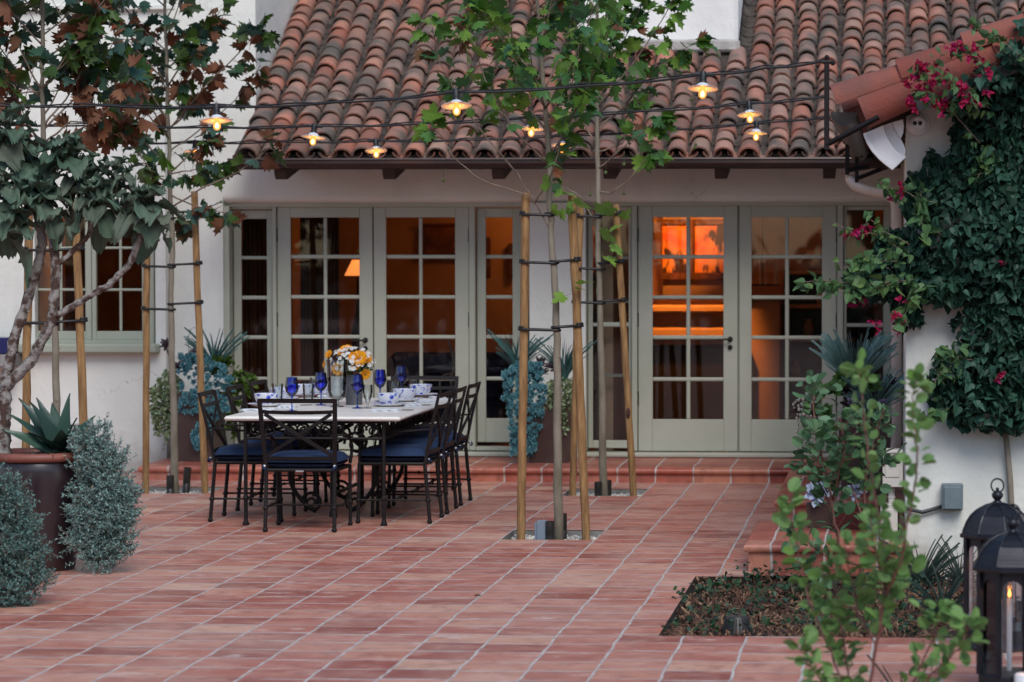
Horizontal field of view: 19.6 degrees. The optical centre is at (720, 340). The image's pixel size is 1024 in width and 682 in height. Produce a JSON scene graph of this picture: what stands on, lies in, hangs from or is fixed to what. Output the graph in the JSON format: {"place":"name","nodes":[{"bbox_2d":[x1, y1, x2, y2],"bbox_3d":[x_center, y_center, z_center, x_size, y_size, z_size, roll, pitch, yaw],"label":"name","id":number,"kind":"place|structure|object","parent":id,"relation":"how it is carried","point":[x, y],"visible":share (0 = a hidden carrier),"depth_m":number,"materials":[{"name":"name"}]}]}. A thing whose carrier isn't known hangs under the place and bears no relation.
{"place":"outdoors","nodes":[
{"label":"outdoors","id":0,"kind":"place"},
{"bbox_2d":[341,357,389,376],"bbox_3d":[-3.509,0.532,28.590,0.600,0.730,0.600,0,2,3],"label":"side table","id":1,"kind":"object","parent":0,"point":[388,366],"visible":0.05,"depth_m":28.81,"materials":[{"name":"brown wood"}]},
{"bbox_2d":[344,250,359,351],"bbox_3d":[-3.509,-0.362,28.563,0.260,1.040,0.260,0,2,3],"label":"table lamp","id":2,"kind":"object","parent":1,"relation":"on","point":[353,269],"visible":0.49,"depth_m":28.52,"materials":[{"name":"orange"}]},
{"bbox_2d":[0,470,1022,681],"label":"patio floor","id":3,"kind":"structure","parent":0,"point":[187,591],"depth_m":16.03,"materials":[{"name":"tile"}]},
{"bbox_2d":[0,459,61,607],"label":"silver shrub","id":4,"kind":"object","parent":3,"relation":"on","point":[21,562],"visible":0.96,"depth_m":15.65,"materials":[{"name":"blue plant"}]},
{"bbox_2d":[0,447,89,571],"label":"urn","id":5,"kind":"object","parent":3,"relation":"on","point":[50,477],"visible":0.5,"depth_m":17.26,"materials":[{"name":"ceramic"}]},
{"bbox_2d":[2,393,103,452],"bbox_3d":[-3.902,0.498,17.425,0.519,0.376,0.501,-2,2,-42],"label":"agave","id":6,"kind":"object","parent":5,"relation":"in","point":[50,430],"visible":0.86,"depth_m":17.43,"materials":[{"name":"plant"}]},
{"bbox_2d":[0,101,184,453],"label":"felt plant","id":7,"kind":"object","parent":5,"relation":"on","point":[141,220],"visible":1,"depth_m":17.34,"materials":[{"name":"green plant"}]},
{"bbox_2d":[55,412,147,574],"bbox_3d":[-3.617,0.910,17.261,0.489,1.009,0.501,-1,2,-37],"label":"silver shrub","id":8,"kind":"object","parent":3,"relation":"on","point":[103,511],"visible":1,"depth_m":17.23,"materials":[{"name":"green plant"}]},
{"bbox_2d":[197,389,296,521],"bbox_3d":[-3.330,0.805,20.769,0.610,0.905,0.559,0,2,2],"label":"dining chair","id":9,"kind":"object","parent":3,"relation":"on","point":[227,454],"visible":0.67,"depth_m":20.55,"materials":[{"name":"brown metal"}]},
{"bbox_2d":[225,384,319,511],"bbox_3d":[-3.279,0.779,21.628,0.610,0.905,0.559,0,2,3],"label":"dining chair","id":10,"kind":"object","parent":3,"relation":"on","point":[233,408],"visible":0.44,"depth_m":21.41,"materials":[{"name":"brown metal"}]},
{"bbox_2d":[249,379,340,501],"bbox_3d":[-3.232,0.755,22.416,0.610,0.905,0.559,0,2,3],"label":"dining chair","id":11,"kind":"object","parent":3,"relation":"on","point":[258,382],"visible":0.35,"depth_m":22.21,"materials":[{"name":"brown metal"}]},
{"bbox_2d":[257,398,353,532],"bbox_3d":[-2.810,0.829,20.003,0.559,0.905,0.610,0,2,3],"label":"dining chair","id":12,"kind":"object","parent":3,"relation":"on","point":[333,460],"visible":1,"depth_m":19.80,"materials":[{"name":"brown metal"}]},
{"bbox_2d":[224,398,451,525],"bbox_3d":[-2.716,0.856,21.487,1.220,0.755,2.600,0,2,3],"label":"dining table","id":13,"kind":"object","parent":3,"relation":"on","point":[362,417],"visible":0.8,"depth_m":20.57,"materials":[{"name":"beige stone"}]},
{"bbox_2d":[285,377,298,410],"bbox_3d":[-3.025,0.376,20.830,0.096,0.239,0.096,0,2,3],"label":"wine glass","id":14,"kind":"object","parent":13,"relation":"on","point":[291,387],"visible":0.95,"depth_m":20.80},
{"bbox_2d":[314,372,326,404],"bbox_3d":[-2.931,0.351,21.654,0.096,0.239,0.096,0,2,3],"label":"wine glass","id":15,"kind":"object","parent":13,"relation":"on","point":[320,382],"visible":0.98,"depth_m":21.62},
{"bbox_2d":[326,359,347,406],"bbox_3d":[-2.781,0.306,21.411,0.156,0.342,0.156,0,2,3],"label":"hurricane vase","id":16,"kind":"object","parent":13,"relation":"on","point":[330,395],"visible":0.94,"depth_m":21.38,"materials":[{"name":"clear glass"}]},
{"bbox_2d":[331,377,342,398],"bbox_3d":[-2.781,0.338,21.412,0.086,0.160,0.086,0,2,3],"label":"pillar candle","id":17,"kind":"object","parent":16,"relation":"in","point":[336,386],"visible":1,"depth_m":21.38,"materials":[{"name":"white wax"}]},
{"bbox_2d":[346,374,362,404],"bbox_3d":[-2.698,0.358,21.738,0.140,0.223,0.140,0,2,3],"label":"flower pot","id":18,"kind":"object","parent":13,"relation":"on","point":[351,397],"visible":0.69,"depth_m":21.68,"materials":[{"name":"grey metal"}]},
{"bbox_2d":[322,344,375,379],"bbox_3d":[-2.736,0.156,21.728,0.401,0.258,0.266,0,2,3],"label":"flower arrangement","id":19,"kind":"object","parent":18,"relation":"in","point":[357,359],"visible":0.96,"depth_m":21.67,"materials":[{"name":"multicoloured plant"}]},
{"bbox_2d":[351,375,363,407],"bbox_3d":[-2.611,0.364,21.222,0.096,0.239,0.096,0,2,3],"label":"wine glass","id":20,"kind":"object","parent":13,"relation":"on","point":[357,382],"visible":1,"depth_m":21.19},
{"bbox_2d":[374,369,385,401],"bbox_3d":[-2.558,0.335,22.181,0.096,0.239,0.096,0,2,3],"label":"wine glass","id":21,"kind":"object","parent":13,"relation":"on","point":[379,378],"visible":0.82,"depth_m":22.14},
{"bbox_2d":[371,402,406,406],"bbox_3d":[-2.418,0.464,21.536,0.267,0.024,0.267,0,2,3],"label":"plate","id":22,"kind":"object","parent":13,"relation":"on","point":[380,404],"visible":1,"depth_m":21.46,"materials":[{"name":"white ceramic"}]},
{"bbox_2d":[377,393,400,403],"bbox_3d":[-2.418,0.424,21.535,0.179,0.086,0.178,0,2,3],"label":"bowl","id":23,"kind":"object","parent":22,"relation":"on","point":[388,398],"visible":1,"depth_m":21.47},
{"bbox_2d":[356,390,452,523],"bbox_3d":[-2.205,0.809,20.653,0.610,0.905,0.559,0,2,5],"label":"dining chair","id":24,"kind":"object","parent":3,"relation":"on","point":[410,455],"visible":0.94,"depth_m":20.43,"materials":[{"name":"brown metal"}]},
{"bbox_2d":[378,376,458,495],"bbox_3d":[-2.349,0.737,23.030,0.559,0.905,0.610,0,2,3],"label":"dining chair","id":25,"kind":"object","parent":3,"relation":"on","point":[454,387],"visible":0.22,"depth_m":23.26,"materials":[{"name":"brown metal"}]},
{"bbox_2d":[375,386,466,513],"bbox_3d":[-2.161,0.787,21.382,0.610,0.905,0.559,0,2,3],"label":"dining chair","id":26,"kind":"object","parent":3,"relation":"on","point":[446,444],"visible":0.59,"depth_m":21.23,"materials":[{"name":"brown metal"}]},
{"bbox_2d":[391,382,480,505],"bbox_3d":[-2.119,0.766,22.080,0.610,0.905,0.559,0,2,4],"label":"dining chair","id":27,"kind":"object","parent":3,"relation":"on","point":[461,439],"visible":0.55,"depth_m":21.93,"materials":[{"name":"brown metal"}]},
{"bbox_2d":[0,0,1023,469],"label":"house","id":28,"kind":"structure","parent":3,"relation":"on","point":[786,182],"depth_m":25.41,"materials":[{"name":"white paint"}]},
{"bbox_2d":[0,337,21,366],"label":"tiled ledge","id":29,"kind":"object","parent":28,"relation":"attached to","point":[4,348],"visible":0.5,"depth_m":25.16,"materials":[{"name":"blue concrete"}]},
{"bbox_2d":[58,218,65,330],"bbox_3d":[-5.933,-0.709,26.144,0.255,1.600,0.126,0,2,3],"label":"curtain","id":30,"kind":"object","parent":28,"relation":"hanging from","point":[63,254],"depth_m":26.12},
{"bbox_2d":[18,209,159,353],"bbox_3d":[-5.417,-0.517,25.386,1.216,1.240,0.280,0,2,3],"label":"window","id":31,"kind":"structure","parent":28,"relation":"in","point":[123,342],"depth_m":25.43,"materials":[{"name":"green paint"}]},
{"bbox_2d":[233,210,272,443],"bbox_3d":[-4.048,-0.120,25.617,0.347,2.036,0.048,0,2,3],"label":"window","id":32,"kind":"structure","parent":28,"relation":"in","point":[252,214],"depth_m":25.59,"materials":[{"name":"green paint"}]},
{"bbox_2d":[243,209,292,408],"bbox_3d":[-4.045,-0.291,26.394,0.441,2.350,0.126,0,2,3],"label":"curtain","id":33,"kind":"object","parent":28,"relation":"hanging from","point":[255,284],"visible":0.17,"depth_m":26.39,"materials":[{"name":"fabric"}]},
{"bbox_2d":[300,218,339,397],"bbox_3d":[-3.769,-0.334,27.779,0.373,2.350,0.126,0,2,3],"label":"curtain","id":34,"kind":"object","parent":28,"relation":"hanging from","point":[312,283],"visible":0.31,"depth_m":27.77,"materials":[{"name":"fabric"}]},
{"bbox_2d":[276,207,373,448],"bbox_3d":[-3.424,-0.113,25.499,0.846,2.103,0.110,0,2,3],"label":"door","id":35,"kind":"structure","parent":28,"relation":"in","point":[284,214],"depth_m":25.50,"materials":[{"name":"green paint"}]},
{"bbox_2d":[374,207,468,449],"bbox_3d":[-2.571,-0.114,25.473,0.838,2.114,0.060,0,2,3],"label":"door","id":36,"kind":"structure","parent":28,"relation":"in","point":[461,214],"depth_m":25.45,"materials":[{"name":"green paint"}]},
{"bbox_2d":[423,224,454,254],"bbox_3d":[-2.855,-1.062,31.139,0.579,0.357,0.060,0,2,3],"label":"picture frame","id":37,"kind":"object","parent":28,"relation":"attached to","point":[439,239],"visible":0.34,"depth_m":31.13,"materials":[{"name":"wood"}]},
{"bbox_2d":[387,352,511,437],"bbox_3d":[-2.597,0.507,27.949,1.158,0.780,0.870,0,2,3],"label":"sofa","id":38,"kind":"object","parent":28,"relation":"in","point":[437,363],"visible":0.23,"depth_m":28.13,"materials":[{"name":"grey fabric"}]},
{"bbox_2d":[477,208,520,441],"bbox_3d":[-1.889,-0.137,25.487,0.419,2.024,0.048,0,2,3],"label":"window","id":39,"kind":"structure","parent":28,"relation":"in","point":[489,429],"depth_m":25.47,"materials":[{"name":"green paint"}]},
{"bbox_2d":[588,206,631,447],"bbox_3d":[-0.948,-0.120,25.414,0.376,2.084,0.073,0,2,3],"label":"window","id":40,"kind":"structure","parent":28,"relation":"in","point":[593,380],"depth_m":25.40,"materials":[{"name":"green paint"}]},
{"bbox_2d":[637,206,737,450],"bbox_3d":[-0.284,-0.111,25.311,0.867,2.118,0.110,0,2,3],"label":"door","id":41,"kind":"structure","parent":28,"relation":"in","point":[688,434],"depth_m":25.33,"materials":[{"name":"green paint"}]},
{"bbox_2d":[662,219,723,280],"bbox_3d":[-0.590,-0.957,31.004,1.716,0.641,0.065,0,2,3],"label":"painting","id":42,"kind":"object","parent":28,"relation":"attached to","point":[706,236],"visible":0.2,"depth_m":30.98,"materials":[{"name":"orange fabric"}]},
{"bbox_2d":[653,299,783,418],"bbox_3d":[-0.425,0.196,30.250,2.109,1.301,1.660,0,2,3],"label":"kitchen island","id":43,"kind":"object","parent":28,"relation":"on","point":[706,360],"visible":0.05,"depth_m":29.67,"materials":[{"name":"paint"}]},
{"bbox_2d":[752,217,779,285],"bbox_3d":[0.405,-1.116,28.005,0.336,1.181,0.336,0,2,3],"label":"candle chandelier","id":44,"kind":"object","parent":28,"relation":"hanging from","point":[765,284],"visible":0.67,"depth_m":27.92,"materials":[{"name":"black metal"}]},
{"bbox_2d":[739,206,836,451],"bbox_3d":[0.587,-0.110,25.284,0.845,2.118,0.060,0,2,3],"label":"door","id":45,"kind":"structure","parent":28,"relation":"in","point":[771,435],"depth_m":25.28,"materials":[{"name":"green paint"}]},
{"bbox_2d":[784,269,843,418],"bbox_3d":[1.096,0.044,30.655,0.852,1.580,0.500,0,2,3],"label":"cabinet","id":46,"kind":"object","parent":28,"relation":"on","point":[801,311],"visible":0.17,"depth_m":30.86,"materials":[{"name":"brown wood"}]},
{"bbox_2d":[844,206,891,440],"bbox_3d":[1.273,-0.116,25.281,0.424,2.084,0.073,0,2,3],"label":"window","id":47,"kind":"structure","parent":28,"relation":"in","point":[856,325],"depth_m":25.25,"materials":[{"name":"green paint"}]},
{"bbox_2d":[137,457,903,516],"bbox_3d":[-1.694,1.129,23.323,6.328,0.138,4.386,0,2,3],"label":"raised step","id":48,"kind":"object","parent":3,"relation":"on","point":[694,470],"visible":0.53,"depth_m":24.16,"materials":[{"name":"tile"}]},
{"bbox_2d":[177,391,226,461],"bbox_3d":[-4.412,0.723,24.962,0.400,0.572,0.400,0,2,3],"label":"planter","id":49,"kind":"object","parent":48,"relation":"on","point":[187,422],"visible":0.41,"depth_m":24.79,"materials":[{"name":"ceramic"}]},
{"bbox_2d":[149,369,183,450],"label":"trailing plant","id":50,"kind":"object","parent":49,"relation":"in","point":[157,407],"visible":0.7,"depth_m":24.87,"materials":[{"name":"green plant"}]},
{"bbox_2d":[176,352,235,450],"bbox_3d":[-4.320,0.506,24.745,0.537,0.837,0.140,0,2,3],"label":"blue succulent","id":51,"kind":"object","parent":49,"relation":"in","point":[190,359],"visible":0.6,"depth_m":24.72,"materials":[{"name":"plant"}]},
{"bbox_2d":[183,327,249,376],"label":"spiky plant","id":52,"kind":"object","parent":49,"relation":"in","point":[212,350],"visible":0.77,"depth_m":24.96,"materials":[{"name":"green plant"}]},
{"bbox_2d":[206,354,258,439],"bbox_3d":[-4.145,0.472,24.938,0.514,0.726,0.239,0,2,3],"label":"green shrublet","id":53,"kind":"object","parent":49,"relation":"in","point":[228,361],"visible":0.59,"depth_m":24.92,"materials":[{"name":"green plant"}]},
{"bbox_2d":[527,403,570,462],"bbox_3d":[-1.422,0.774,24.784,0.410,0.480,0.410,0,2,3],"label":"planter","id":54,"kind":"object","parent":48,"relation":"on","point":[544,453],"visible":0.47,"depth_m":24.60,"materials":[{"name":"ceramic"}]},
{"bbox_2d":[487,329,552,374],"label":"spiky plant","id":55,"kind":"object","parent":54,"relation":"in","point":[512,357],"visible":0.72,"depth_m":24.74,"materials":[{"name":"green plant"}]},
{"bbox_2d":[500,360,547,457],"bbox_3d":[-1.626,0.565,24.582,0.416,0.822,0.141,0,2,3],"label":"blue succulent","id":56,"kind":"object","parent":54,"relation":"in","point":[536,369],"visible":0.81,"depth_m":24.56,"materials":[{"name":"plant"}]},
{"bbox_2d":[543,377,571,434],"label":"trailing plant","id":57,"kind":"object","parent":54,"relation":"in","point":[566,389],"visible":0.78,"depth_m":24.57,"materials":[{"name":"green plant"}]},
{"bbox_2d":[528,338,596,381],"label":"spiky plant","id":58,"kind":"object","parent":54,"relation":"in","point":[567,366],"visible":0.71,"depth_m":24.72,"materials":[{"name":"green plant"}]},
{"bbox_2d":[838,418,891,492],"bbox_3d":[1.068,0.843,21.711,0.390,0.530,0.390,0,2,3],"label":"planter","id":59,"kind":"object","parent":48,"relation":"on","point":[882,433],"visible":0.23,"depth_m":21.53,"materials":[{"name":"ceramic"}]},
{"bbox_2d":[792,392,823,450],"bbox_3d":[0.640,0.592,21.477,0.232,0.443,0.118,0,2,3],"label":"white sedum","id":60,"kind":"object","parent":59,"relation":"in","point":[800,415],"visible":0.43,"depth_m":21.46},
{"bbox_2d":[804,369,882,416],"bbox_3d":[0.888,0.395,21.522,0.584,0.377,0.252,0,2,-3],"label":"green aeonium","id":61,"kind":"object","parent":59,"relation":"in","point":[870,386],"visible":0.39,"depth_m":21.49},
{"bbox_2d":[809,327,903,420],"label":"blue grass","id":62,"kind":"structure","parent":59,"relation":"in","point":[835,355],"depth_m":21.58,"materials":[{"name":"plant"}]},
{"bbox_2d":[840,374,896,412],"bbox_3d":[1.087,0.388,21.589,0.467,0.295,0.126,0,2,3],"label":"dark aeonium","id":63,"kind":"object","parent":59,"relation":"in","point":[846,388],"visible":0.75,"depth_m":21.59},
{"bbox_2d":[744,521,909,575],"bbox_3d":[0.669,1.264,18.024,0.976,0.190,1.486,0,2,3],"label":"step","id":64,"kind":"object","parent":3,"relation":"on","point":[763,544],"visible":0.42,"depth_m":17.33,"materials":[{"name":"tile"}]},
{"bbox_2d":[806,502,833,527],"bbox_3d":[0.623,1.083,18.367,0.170,0.147,0.170,0,2,3],"label":"planter","id":65,"kind":"object","parent":64,"relation":"on","point":[816,513],"visible":0.73,"depth_m":18.29,"materials":[{"name":"ceramic"}]},
{"bbox_2d":[804,481,832,507],"bbox_3d":[0.616,0.938,18.256,0.196,0.183,0.120,1,2,25],"label":"echeveria","id":66,"kind":"object","parent":65,"relation":"in","point":[809,495],"visible":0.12,"depth_m":18.25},
{"bbox_2d":[834,504,872,529],"bbox_3d":[0.826,1.089,18.275,0.236,0.142,0.236,0,2,3],"label":"red pot","id":67,"kind":"object","parent":64,"relation":"on","point":[852,526],"visible":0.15,"depth_m":18.17,"materials":[{"name":"ceramic"}]},
{"bbox_2d":[772,347,989,681],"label":"round leaf shrub","id":68,"kind":"object","parent":3,"relation":"on","point":[891,573],"visible":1,"depth_m":11.28,"materials":[{"name":"plant"}]},
{"bbox_2d":[821,13,1023,579],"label":"garden wing","id":69,"kind":"structure","parent":3,"relation":"on","point":[875,114],"depth_m":17.40,"materials":[{"name":"paint"}]},
{"bbox_2d":[0,58,823,129],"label":"string light","id":70,"kind":"object","parent":69,"relation":"hanging from","point":[457,105],"visible":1,"depth_m":17.03,"materials":[{"name":"black"}]},
{"bbox_2d":[13,95,823,144],"bbox_3d":[-2.357,-1.564,21.001,6.271,0.338,0.222,0,2,9],"label":"string light","id":71,"kind":"object","parent":69,"relation":"hanging from","point":[749,114],"visible":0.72,"depth_m":20.92,"materials":[{"name":"black"}]},
{"bbox_2d":[47,115,830,157],"bbox_3d":[-2.524,-1.630,23.587,7.280,0.338,0.249,0,2,10],"label":"string light","id":72,"kind":"object","parent":69,"relation":"hanging from","point":[375,150],"visible":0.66,"depth_m":23.51,"materials":[{"name":"black"}]},
{"bbox_2d":[880,502,897,540],"bbox_3d":[1.006,1.098,17.550,0.103,0.267,0.166,0,2,3],"label":"meter box","id":73,"kind":"object","parent":69,"relation":"attached to","point":[893,518],"visible":0.14,"depth_m":17.47,"materials":[{"name":"beige metal"}]},
{"bbox_2d":[883,448,902,486],"bbox_3d":[1.024,0.754,17.534,0.127,0.222,0.195,0,2,3],"label":"meter box","id":74,"kind":"object","parent":69,"relation":"attached to","point":[893,477],"visible":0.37,"depth_m":17.46,"materials":[{"name":"beige metal"}]},
{"bbox_2d":[793,10,1023,503],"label":"bougainvillea","id":75,"kind":"object","parent":69,"relation":"attached to","point":[983,191],"visible":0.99,"depth_m":17.09,"materials":[{"name":"green plant"}]},
{"bbox_2d":[906,113,928,135],"bbox_3d":[1.161,-1.276,17.322,0.136,0.136,0.095,0,2,3],"label":"security camera","id":76,"kind":"object","parent":69,"relation":"attached to","point":[917,125],"visible":0.99,"depth_m":17.29,"materials":[{"name":"white plastic"}]},
{"bbox_2d":[898,483,962,529],"bbox_3d":[1.231,1.042,17.420,0.421,0.406,0.116,0,2,16],"label":"junction box","id":77,"kind":"object","parent":69,"relation":"attached to","point":[952,496],"visible":0.66,"depth_m":17.33,"materials":[{"name":"grey"}]},
{"bbox_2d":[960,478,1023,652],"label":"lantern","id":78,"kind":"object","parent":3,"relation":"on","point":[984,523],"visible":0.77,"depth_m":13.93,"materials":[{"name":"black metal"}]},
{"bbox_2d":[973,504,1023,681],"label":"lantern","id":79,"kind":"object","parent":3,"relation":"on","point":[998,564],"visible":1,"depth_m":12.49,"materials":[{"name":"black metal"}]},
{"bbox_2d":[1007,588,1011,670],"bbox_3d":[1.236,1.232,12.601,0.022,0.352,0.022,0,2,3],"label":"candle","id":80,"kind":"object","parent":79,"relation":"in","point":[1009,633],"visible":1,"depth_m":12.59,"materials":[{"name":"white wax"}]},
{"bbox_2d":[567,530,903,579],"bbox_3d":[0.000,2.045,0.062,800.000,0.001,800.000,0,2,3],"label":"ground","id":81,"kind":"structure","parent":0,"point":[695,576],"depth_m":18.56,"materials":[{"name":"soil"}]},
{"bbox_2d":[137,487,223,492],"bbox_3d":[-4.288,1.260,23.297,0.658,0.156,0.700,0,2,3],"label":"tree pit","id":82,"kind":"object","parent":81,"relation":"on","point":[160,489],"visible":0.16,"depth_m":23.62,"materials":[{"name":"grey concrete"}]},
{"bbox_2d":[149,490,210,493],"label":"gravel","id":83,"kind":"structure","parent":82,"relation":"in","point":[164,492],"depth_m":23.47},
{"bbox_2d":[142,257,149,492],"bbox_3d":[-4.528,0.034,23.274,0.080,2.430,0.056,0,2,3],"label":"tree stake","id":84,"kind":"object","parent":83,"relation":"on","point":[146,359],"visible":0.73,"depth_m":23.26,"materials":[{"name":"wood"}]},
{"bbox_2d":[182,467,190,493],"bbox_3d":[-4.241,1.122,23.441,0.060,0.236,0.059,5,2,3],"label":"uplight","id":85,"kind":"object","parent":83,"relation":"on","point":[186,480],"visible":0.81,"depth_m":23.41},
{"bbox_2d":[101,0,286,493],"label":"sycamore tree","id":86,"kind":"object","parent":83,"relation":"on","point":[195,53],"visible":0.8,"depth_m":23.13,"materials":[{"name":"green plant"}]},
{"bbox_2d":[191,191,207,493],"bbox_3d":[-4.103,0.035,23.249,0.128,2.430,0.056,0,2,3],"label":"tree stake","id":87,"kind":"object","parent":83,"relation":"on","point":[200,361],"visible":0.92,"depth_m":23.23,"materials":[{"name":"wood"}]},
{"bbox_2d":[502,530,603,539],"bbox_3d":[-1.107,1.372,19.622,0.658,0.156,0.700,0,2,3],"label":"tree pit","id":88,"kind":"object","parent":81,"relation":"on","point":[596,534],"visible":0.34,"depth_m":19.94,"materials":[{"name":"grey concrete"}]},
{"bbox_2d":[511,534,599,539],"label":"gravel","id":89,"kind":"structure","parent":88,"relation":"in","point":[530,537],"depth_m":19.77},
{"bbox_2d":[405,0,634,539],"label":"sycamore tree","id":90,"kind":"object","parent":89,"relation":"on","point":[496,16],"visible":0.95,"depth_m":19.51,"materials":[{"name":"green plant"}]},
{"bbox_2d":[517,192,529,539],"bbox_3d":[-1.308,0.188,19.598,0.097,2.347,0.059,0,2,3],"label":"tree stake","id":91,"kind":"object","parent":89,"relation":"on","point":[523,368],"visible":0.95,"depth_m":19.58,"materials":[{"name":"wood"}]},
{"bbox_2d":[535,520,546,539],"bbox_3d":[-1.184,1.269,19.483,0.080,0.170,0.060,0,2,3],"label":"transformer box","id":92,"kind":"object","parent":89,"relation":"on","point":[539,529],"visible":0.58,"depth_m":19.45,"materials":[{"name":"grey plastic"}]},
{"bbox_2d":[568,195,589,539],"bbox_3d":[-0.936,0.198,19.576,0.150,2.327,0.059,0,2,3],"label":"tree stake","id":93,"kind":"object","parent":89,"relation":"on","point":[579,377],"visible":0.97,"depth_m":19.55,"materials":[{"name":"wood"}]},
{"bbox_2d":[563,489,647,495],"bbox_3d":[-0.899,1.267,23.084,0.658,0.156,0.720,0,2,3],"label":"tree pit","id":94,"kind":"object","parent":81,"relation":"on","point":[624,491],"visible":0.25,"depth_m":23.41,"materials":[{"name":"grey concrete"}]},
{"bbox_2d":[576,492,643,495],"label":"gravel","id":95,"kind":"structure","parent":94,"relation":"in","point":[615,494],"depth_m":23.30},
{"bbox_2d":[569,202,583,495],"bbox_3d":[-1.123,0.086,23.042,0.121,2.341,0.057,0,2,3],"label":"tree stake","id":96,"kind":"object","parent":95,"relation":"on","point":[573,439],"visible":0.56,"depth_m":23.04,"materials":[{"name":"wood"}]},
{"bbox_2d":[612,204,636,495],"bbox_3d":[-0.744,0.095,23.013,0.194,2.325,0.070,0,2,3],"label":"tree stake","id":97,"kind":"object","parent":95,"relation":"on","point":[626,381],"visible":0.97,"depth_m":23.00,"materials":[{"name":"brown wood"}]},
{"bbox_2d":[552,0,719,495],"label":"sycamore tree","id":98,"kind":"object","parent":95,"relation":"on","point":[662,124],"visible":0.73,"depth_m":22.93,"materials":[{"name":"green plant"}]},
{"bbox_2d":[659,572,1010,637],"bbox_3d":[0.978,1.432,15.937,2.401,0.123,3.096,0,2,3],"label":"bark mulch","id":99,"kind":"object","parent":81,"relation":"on","point":[691,600],"visible":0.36,"depth_m":15.71,"materials":[{"name":"wood"}]},
{"bbox_2d":[722,615,752,634],"bbox_3d":[0.086,1.432,14.880,0.160,0.085,0.160,0,2,3],"label":"garden light","id":100,"kind":"object","parent":99,"relation":"on","point":[739,619],"visible":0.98,"depth_m":14.83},
{"bbox_2d":[662,560,937,635],"bbox_3d":[0.465,1.355,15.999,1.467,0.174,2.982,0,2,3],"label":"ground cover","id":101,"kind":"object","parent":99,"relation":"on","point":[737,581],"visible":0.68,"depth_m":15.86,"materials":[{"name":"green plant"}]},
{"bbox_2d":[778,370,906,588],"bbox_3d":[0.664,0.761,16.293,0.682,1.200,0.479,0,2,16],"label":"round leaf shrub","id":102,"kind":"object","parent":99,"relation":"on","point":[821,428],"visible":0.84,"depth_m":16.27,"materials":[{"name":"plant"}]},
{"bbox_2d":[864,534,962,588],"bbox_3d":[1.187,1.275,16.931,0.656,0.329,0.552,0,2,15],"label":"strap leaf clump","id":103,"kind":"object","parent":99,"relation":"on","point":[929,572],"visible":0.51,"depth_m":16.87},
{"bbox_2d":[904,558,975,614],"bbox_3d":[1.185,1.319,15.571,0.561,0.322,0.578,0,2,3],"label":"strap leaf clump","id":104,"kind":"object","parent":99,"relation":"on","point":[949,594],"visible":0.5,"depth_m":15.58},
{"bbox_2d":[931,537,977,586],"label":"strap leaf clump","id":105,"kind":"object","parent":99,"relation":"on","point":[956,565],"visible":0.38,"depth_m":16.96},
{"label":"tree pit","id":106,"kind":"structure","parent":0,"visible":0},
{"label":"gravel","id":107,"kind":"object","parent":106,"relation":"in","visible":0},
{"bbox_2d":[22,215,32,447],"bbox_3d":[-4.657,0.175,19.799,0.111,2.360,0.059,0,2,3],"label":"tree stake","id":108,"kind":"object","parent":107,"relation":"on","point":[26,379],"visible":0.3,"depth_m":19.77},
{"bbox_2d":[0,0,159,414],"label":"sycamore tree","id":109,"kind":"object","parent":107,"relation":"on","point":[83,27],"visible":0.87,"depth_m":19.72,"materials":[{"name":"brown plant"}]},
{"bbox_2d":[72,200,87,445],"bbox_3d":[-4.284,0.205,19.777,0.133,2.302,0.059,0,2,3],"label":"tree stake","id":110,"kind":"object","parent":107,"relation":"on","point":[80,346],"visible":0.54,"depth_m":19.75,"materials":[{"name":"wood"}]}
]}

